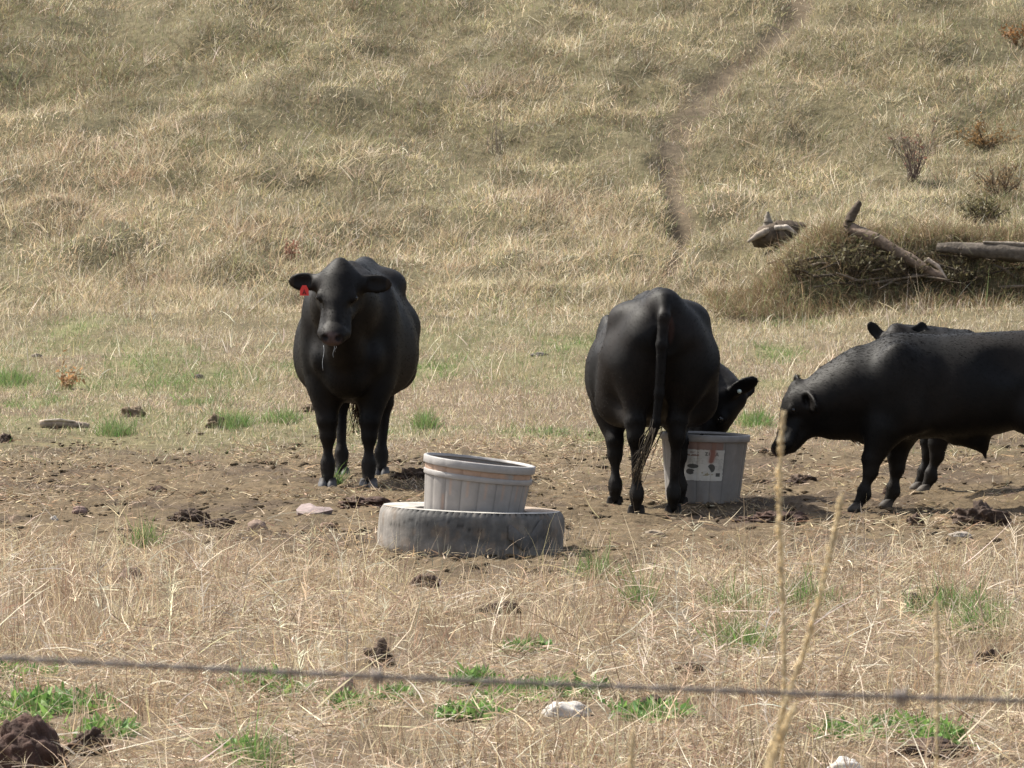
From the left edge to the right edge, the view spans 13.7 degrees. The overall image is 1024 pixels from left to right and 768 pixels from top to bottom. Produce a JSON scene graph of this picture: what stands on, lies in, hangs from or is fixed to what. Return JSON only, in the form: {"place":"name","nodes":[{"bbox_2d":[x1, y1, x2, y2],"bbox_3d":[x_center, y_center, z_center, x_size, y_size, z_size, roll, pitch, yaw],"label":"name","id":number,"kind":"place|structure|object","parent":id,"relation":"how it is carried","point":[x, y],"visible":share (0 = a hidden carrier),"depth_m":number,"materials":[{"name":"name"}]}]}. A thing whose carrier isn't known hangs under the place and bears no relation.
{"place":"outdoors","nodes":[
{"label":"outdoors","id":0,"kind":"place"},
{"bbox_2d":[115,567,142,582],"bbox_3d":[-1.726,0.870,19.164,0.122,0.092,0.096,0,2,0],"label":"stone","id":1,"kind":"object","parent":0,"point":[135,571],"visible":0.31,"depth_m":19.14,"materials":[{"name":"beige stone"}]},
{"bbox_2d":[0,234,1021,767],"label":"green grass","id":2,"kind":"structure","parent":0,"point":[62,702],"depth_m":16.60,"materials":[{"name":"green plant"}]},
{"bbox_2d":[0,0,1023,382],"bbox_3d":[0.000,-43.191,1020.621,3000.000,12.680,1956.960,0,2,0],"label":"hillside","id":3,"kind":"structure","parent":0,"point":[594,134],"depth_m":51.84,"materials":[{"name":"beige plant"}]},
{"bbox_2d":[284,238,300,261],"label":"weed","id":4,"kind":"object","parent":3,"relation":"on","point":[293,252],"visible":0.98,"depth_m":46.50,"materials":[{"name":"brown plant"}]},
{"bbox_2d":[486,106,505,153],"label":"weed","id":5,"kind":"object","parent":3,"relation":"on","point":[496,140],"visible":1,"depth_m":51.32,"materials":[{"name":"beige plant"}]},
{"bbox_2d":[747,211,805,247],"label":"tree stump","id":6,"kind":"object","parent":3,"relation":"on","point":[763,234],"visible":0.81,"depth_m":45.88,"materials":[{"name":"grey wood"}]},
{"bbox_2d":[776,246,818,280],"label":"dead shrub","id":7,"kind":"object","parent":3,"relation":"on","point":[799,265],"visible":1,"depth_m":43.53,"materials":[{"name":"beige plant"}]},
{"bbox_2d":[814,230,896,277],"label":"dead shrub","id":8,"kind":"object","parent":3,"relation":"on","point":[848,259],"visible":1,"depth_m":43.37,"materials":[{"name":"brown plant"}]},
{"bbox_2d":[768,248,1023,289],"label":"brush pile","id":9,"kind":"object","parent":3,"relation":"on","point":[855,280],"visible":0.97,"depth_m":43.37,"materials":[{"name":"brown plant"}]},
{"bbox_2d":[843,200,946,281],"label":"fallen log","id":10,"kind":"object","parent":9,"relation":"on","point":[881,240],"visible":1,"depth_m":43.45,"materials":[{"name":"grey wood"}]},
{"bbox_2d":[936,241,1023,261],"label":"fallen log","id":11,"kind":"object","parent":9,"relation":"on","point":[1007,251],"visible":1,"depth_m":43.27,"materials":[{"name":"grey wood"}]},
{"bbox_2d":[875,243,934,287],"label":"dead shrub","id":12,"kind":"object","parent":3,"relation":"on","point":[904,266],"visible":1,"depth_m":43.35,"materials":[{"name":"brown plant"}]},
{"bbox_2d":[886,115,937,181],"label":"bare shrub","id":13,"kind":"object","parent":3,"relation":"on","point":[912,159],"visible":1,"depth_m":49.40,"materials":[{"name":"brown plant"}]},
{"bbox_2d":[936,252,999,290],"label":"dead shrub","id":14,"kind":"object","parent":3,"relation":"on","point":[963,277],"visible":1,"depth_m":43.33,"materials":[{"name":"brown plant"}]},
{"bbox_2d":[956,186,1014,223],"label":"dead shrub","id":15,"kind":"object","parent":3,"relation":"on","point":[970,210],"visible":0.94,"depth_m":45.50,"materials":[{"name":"green plant"}]},
{"bbox_2d":[954,112,1023,149],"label":"orange shrub","id":16,"kind":"object","parent":3,"relation":"on","point":[975,137],"visible":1,"depth_m":51.00,"materials":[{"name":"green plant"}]},
{"bbox_2d":[972,160,1023,197],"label":"dead shrub","id":17,"kind":"object","parent":3,"relation":"on","point":[1001,176],"visible":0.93,"depth_m":48.56,"materials":[{"name":"brown plant"}]},
{"bbox_2d":[998,23,1023,46],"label":"orange shrub","id":18,"kind":"object","parent":3,"relation":"on","point":[1008,34],"visible":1,"depth_m":54.98,"materials":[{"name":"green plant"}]},
{"bbox_2d":[0,306,1023,767],"bbox_3d":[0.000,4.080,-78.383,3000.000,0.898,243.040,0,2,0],"label":"ground","id":19,"kind":"structure","parent":0,"point":[650,516],"depth_m":24.98,"materials":[{"name":"beige plant"}]},
{"bbox_2d":[0,433,13,442],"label":"dung pat","id":20,"kind":"object","parent":19,"relation":"on","point":[4,437],"visible":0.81,"depth_m":30.27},
{"bbox_2d":[0,712,70,767],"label":"dung pat","id":21,"kind":"object","parent":19,"relation":"on","point":[38,729],"visible":0.96,"depth_m":12.45,"materials":[{"name":"brown soil"}]},
{"bbox_2d":[39,418,89,428],"bbox_3d":[-3.332,0.294,31.666,0.378,0.081,0.076,0,2,-12],"label":"wood piece","id":22,"kind":"object","parent":19,"relation":"on","point":[59,423],"visible":0.98,"depth_m":31.64,"materials":[{"name":"grey wood"}]},
{"bbox_2d":[56,349,84,389],"bbox_3d":[-3.715,-0.109,35.558,0.254,0.366,0.320,-1,2,-29],"label":"dry thistle","id":23,"kind":"object","parent":19,"relation":"on","point":[72,377],"visible":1,"depth_m":35.54,"materials":[{"name":"brown plant"}]},
{"bbox_2d":[72,506,87,513],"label":"stone","id":24,"kind":"object","parent":19,"relation":"on","point":[80,509],"visible":0.71,"depth_m":23.80,"materials":[{"name":"pink stone"}]},
{"bbox_2d":[63,726,112,755],"bbox_3d":[-1.283,1.096,12.880,0.150,0.117,0.129,0,2,0],"label":"dung pat","id":25,"kind":"object","parent":19,"relation":"on","point":[93,733],"visible":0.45,"depth_m":12.85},
{"bbox_2d":[121,405,145,416],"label":"dung pat","id":26,"kind":"object","parent":19,"relation":"on","point":[135,409],"visible":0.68,"depth_m":32.80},
{"bbox_2d":[146,485,166,491],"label":"dung pat","id":27,"kind":"object","parent":19,"relation":"on","point":[154,488],"visible":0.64,"depth_m":25.56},
{"bbox_2d":[166,507,210,521],"bbox_3d":[-1.743,0.723,22.922,0.249,0.113,0.235,-1,2,-26],"label":"dung pat","id":28,"kind":"object","parent":19,"relation":"on","point":[182,515],"visible":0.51,"depth_m":22.87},
{"bbox_2d":[194,374,204,378],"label":"stone","id":29,"kind":"object","parent":19,"relation":"on","point":[199,375],"visible":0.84,"depth_m":36.54,"materials":[{"name":"grey stone"}]},
{"bbox_2d":[205,413,223,427],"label":"dung pat","id":30,"kind":"object","parent":19,"relation":"on","point":[212,421],"visible":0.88,"depth_m":31.68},
{"bbox_2d":[196,517,237,528],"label":"dung pat","id":31,"kind":"object","parent":19,"relation":"on","point":[218,521],"visible":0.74,"depth_m":22.65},
{"bbox_2d":[247,519,267,530],"bbox_3d":[-1.345,0.752,22.465,0.115,0.074,0.097,0,2,0],"label":"stone","id":32,"kind":"object","parent":19,"relation":"on","point":[253,524],"visible":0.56,"depth_m":22.44,"materials":[{"name":"beige stone"}]},
{"bbox_2d":[298,403,313,411],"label":"dung pat","id":33,"kind":"object","parent":19,"relation":"on","point":[306,406],"visible":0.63,"depth_m":33.19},
{"bbox_2d":[296,503,332,515],"bbox_3d":[-1.094,0.704,23.583,0.204,0.068,0.327,0,2,0],"label":"stone","id":34,"kind":"object","parent":19,"relation":"on","point":[305,508],"visible":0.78,"depth_m":23.55,"materials":[{"name":"beige stone"}]},
{"bbox_2d":[320,522,335,528],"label":"stone","id":35,"kind":"object","parent":19,"relation":"on","point":[330,524],"visible":0.77,"depth_m":22.68,"materials":[{"name":"beige stone"}]},
{"bbox_2d":[338,677,355,691],"bbox_3d":[-0.572,1.041,14.628,0.068,0.080,0.053,0,2,0],"label":"stone","id":36,"kind":"object","parent":19,"relation":"on","point":[346,685],"visible":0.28,"depth_m":14.61,"materials":[{"name":"beige stone"}]},
{"bbox_2d":[287,256,420,487],"bbox_3d":[-0.984,-0.083,26.312,0.782,1.436,2.290,0,2,4],"label":"cow","id":37,"kind":"object","parent":19,"relation":"on","point":[357,337],"visible":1,"depth_m":25.97},
{"bbox_2d":[337,496,391,508],"bbox_3d":[-0.836,0.681,24.334,0.306,0.084,0.325,2,3,45],"label":"dung pat","id":38,"kind":"object","parent":19,"relation":"on","point":[352,501],"visible":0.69,"depth_m":24.27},
{"bbox_2d":[363,637,395,666],"bbox_3d":[-0.484,0.990,15.529,0.120,0.130,0.104,0,2,0],"label":"dung pat","id":39,"kind":"object","parent":19,"relation":"on","point":[382,649],"visible":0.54,"depth_m":15.51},
{"bbox_2d":[390,467,424,479],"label":"dung pat","id":40,"kind":"object","parent":19,"relation":"on","point":[410,472],"visible":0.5,"depth_m":26.81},
{"bbox_2d":[409,573,441,588],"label":"dung pat","id":41,"kind":"object","parent":19,"relation":"on","point":[428,577],"visible":0.43,"depth_m":18.80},
{"bbox_2d":[377,502,564,558],"bbox_3d":[-0.203,0.730,21.090,0.928,0.234,0.936,2,1,-17],"label":"tyre","id":42,"kind":"object","parent":19,"relation":"on","point":[461,530],"visible":0.74,"depth_m":20.70,"materials":[{"name":"rubber"}]},
{"bbox_2d":[423,453,535,512],"bbox_3d":[-0.186,0.601,21.083,0.559,0.453,0.557,7,3,0],"label":"lick tub","id":43,"kind":"object","parent":42,"relation":"in","point":[458,482],"visible":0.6,"depth_m":20.86,"materials":[{"name":"plastic"}]},
{"bbox_2d":[478,601,521,613],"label":"dung pat","id":44,"kind":"object","parent":19,"relation":"on","point":[505,602],"visible":0.41,"depth_m":17.62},
{"bbox_2d":[0,428,1023,767],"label":"dry grass","id":45,"kind":"structure","parent":19,"relation":"on","point":[128,622],"depth_m":16.05,"materials":[{"name":"beige plant"}]},
{"bbox_2d":[0,210,1023,492],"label":"pasture grass","id":46,"kind":"structure","parent":19,"relation":"on","point":[516,378],"depth_m":37.50,"materials":[{"name":"beige plant"}]},
{"bbox_2d":[0,423,1023,582],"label":"dirt crumbs","id":47,"kind":"object","parent":19,"relation":"on","point":[108,510],"visible":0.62,"depth_m":24.79,"materials":[{"name":"brown soil"}]},
{"bbox_2d":[530,352,547,356],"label":"stone","id":48,"kind":"object","parent":19,"relation":"on","point":[539,353],"visible":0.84,"depth_m":38.72,"materials":[{"name":"grey stone"}]},
{"bbox_2d":[541,701,591,717],"bbox_3d":[0.179,1.071,13.910,0.167,0.071,0.129,0,2,0],"label":"stone","id":49,"kind":"object","parent":19,"relation":"on","point":[576,705],"visible":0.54,"depth_m":13.86,"materials":[{"name":"white stone"}]},
{"bbox_2d":[628,729,635,767],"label":"grass stalk","id":50,"kind":"object","parent":19,"relation":"on","point":[631,764],"depth_m":4.01,"materials":[{"name":"beige plant"}]},
{"bbox_2d":[638,694,665,704],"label":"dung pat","id":51,"kind":"object","parent":19,"relation":"on","point":[656,697],"visible":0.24,"depth_m":14.00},
{"bbox_2d":[642,530,664,534],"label":"stone","id":52,"kind":"object","parent":19,"relation":"on","point":[653,531],"visible":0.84,"depth_m":22.08,"materials":[{"name":"beige stone"}]},
{"bbox_2d":[584,287,758,513],"bbox_3d":[0.865,0.070,24.396,0.903,1.273,1.952,1,2,14],"label":"cow","id":53,"kind":"object","parent":19,"relation":"on","point":[653,363],"visible":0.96,"depth_m":23.62},
{"bbox_2d":[674,660,703,673],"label":"dung pat","id":54,"kind":"object","parent":19,"relation":"on","point":[693,667],"visible":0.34,"depth_m":15.24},
{"bbox_2d":[660,431,749,504],"bbox_3d":[1.114,0.487,24.654,0.525,0.403,0.527,2,2,0],"label":"lick tub","id":55,"kind":"object","parent":19,"relation":"on","point":[714,468],"visible":0.87,"depth_m":24.45,"materials":[{"name":"plastic"}]},
{"bbox_2d":[731,510,816,525],"bbox_3d":[1.421,0.728,22.998,0.453,0.094,0.426,-1,2,-14],"label":"dung pat","id":56,"kind":"object","parent":19,"relation":"on","point":[770,516],"visible":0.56,"depth_m":22.91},
{"bbox_2d":[775,410,787,767],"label":"grass stalk","id":57,"kind":"object","parent":19,"relation":"on","point":[779,495],"depth_m":4.21,"materials":[{"name":"beige plant"}]},
{"bbox_2d":[766,702,796,767],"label":"grass stalk","id":58,"kind":"object","parent":19,"relation":"on","point":[782,732],"depth_m":3.71,"materials":[{"name":"beige plant"}]},
{"bbox_2d":[786,474,816,483],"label":"dung pat","id":59,"kind":"object","parent":19,"relation":"on","point":[795,478],"visible":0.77,"depth_m":26.42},
{"bbox_2d":[764,492,843,767],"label":"grass stalk","id":60,"kind":"object","parent":19,"relation":"on","point":[824,574],"depth_m":3.91,"materials":[{"name":"beige plant"}]},
{"bbox_2d":[827,756,862,767],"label":"stone","id":61,"kind":"object","parent":19,"relation":"on","point":[843,762],"visible":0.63,"depth_m":12.43,"materials":[{"name":"white stone"}]},
{"bbox_2d":[769,330,1023,511],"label":"bull","id":62,"kind":"object","parent":19,"relation":"on","point":[894,397],"visible":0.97,"depth_m":23.91,"materials":[{"name":"black"}]},
{"bbox_2d":[906,513,924,525],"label":"dung pat","id":63,"kind":"object","parent":19,"relation":"on","point":[910,520],"visible":0.66,"depth_m":22.82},
{"bbox_2d":[867,322,974,491],"bbox_3d":[3.032,0.134,25.671,1.781,1.049,0.729,0,2,6],"label":"cow","id":64,"kind":"object","parent":19,"relation":"on","point":[933,451],"visible":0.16,"depth_m":25.66},
{"bbox_2d":[889,736,975,758],"bbox_3d":[1.285,1.108,12.915,0.242,0.070,0.223,2,3,40],"label":"dung pat","id":65,"kind":"object","parent":19,"relation":"on","point":[910,749],"visible":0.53,"depth_m":12.86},
{"bbox_2d":[933,599,940,767],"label":"grass stalk","id":66,"kind":"object","parent":19,"relation":"on","point":[937,656],"depth_m":4.41,"materials":[{"name":"beige plant"}]},
{"bbox_2d":[933,586,943,599],"bbox_3d":[1.813,0.909,18.066,0.052,0.100,0.040,0,2,0],"label":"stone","id":67,"kind":"object","parent":19,"relation":"on","point":[936,589],"visible":0.16,"depth_m":18.06,"materials":[{"name":"beige stone"}]},
{"bbox_2d":[949,531,971,537],"bbox_3d":[2.307,0.782,21.923,0.132,0.046,0.104,0,2,0],"label":"stone","id":68,"kind":"object","parent":19,"relation":"on","point":[959,533],"visible":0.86,"depth_m":21.89,"materials":[{"name":"beige stone"}]},
{"bbox_2d":[950,499,1011,526],"bbox_3d":[2.492,0.706,22.715,0.309,0.180,0.285,-1,2,-27],"label":"dung pat","id":69,"kind":"object","parent":19,"relation":"on","point":[980,509],"visible":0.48,"depth_m":22.63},
{"bbox_2d":[968,648,1015,663],"bbox_3d":[1.760,1.006,15.631,0.173,0.074,0.145,1,2,18],"label":"dung pat","id":70,"kind":"object","parent":19,"relation":"on","point":[992,651],"visible":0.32,"depth_m":15.59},
{"bbox_2d":[0,655,1023,706],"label":"barbed wire","id":71,"kind":"object","parent":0,"point":[379,677],"visible":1,"depth_m":3.21,"materials":[{"name":"grey metal"}]},
{"bbox_2d":[650,0,816,275],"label":"path","id":72,"kind":"structure","parent":0,"point":[683,222],"depth_m":52.47,"materials":[{"name":"brown soil"}]},
{"bbox_2d":[908,592,922,607],"bbox_3d":[1.695,0.919,17.908,0.073,0.086,0.057,0,2,0],"label":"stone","id":73,"kind":"object","parent":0,"point":[915,594],"visible":0.16,"depth_m":17.89,"materials":[{"name":"beige stone"}]}
]}

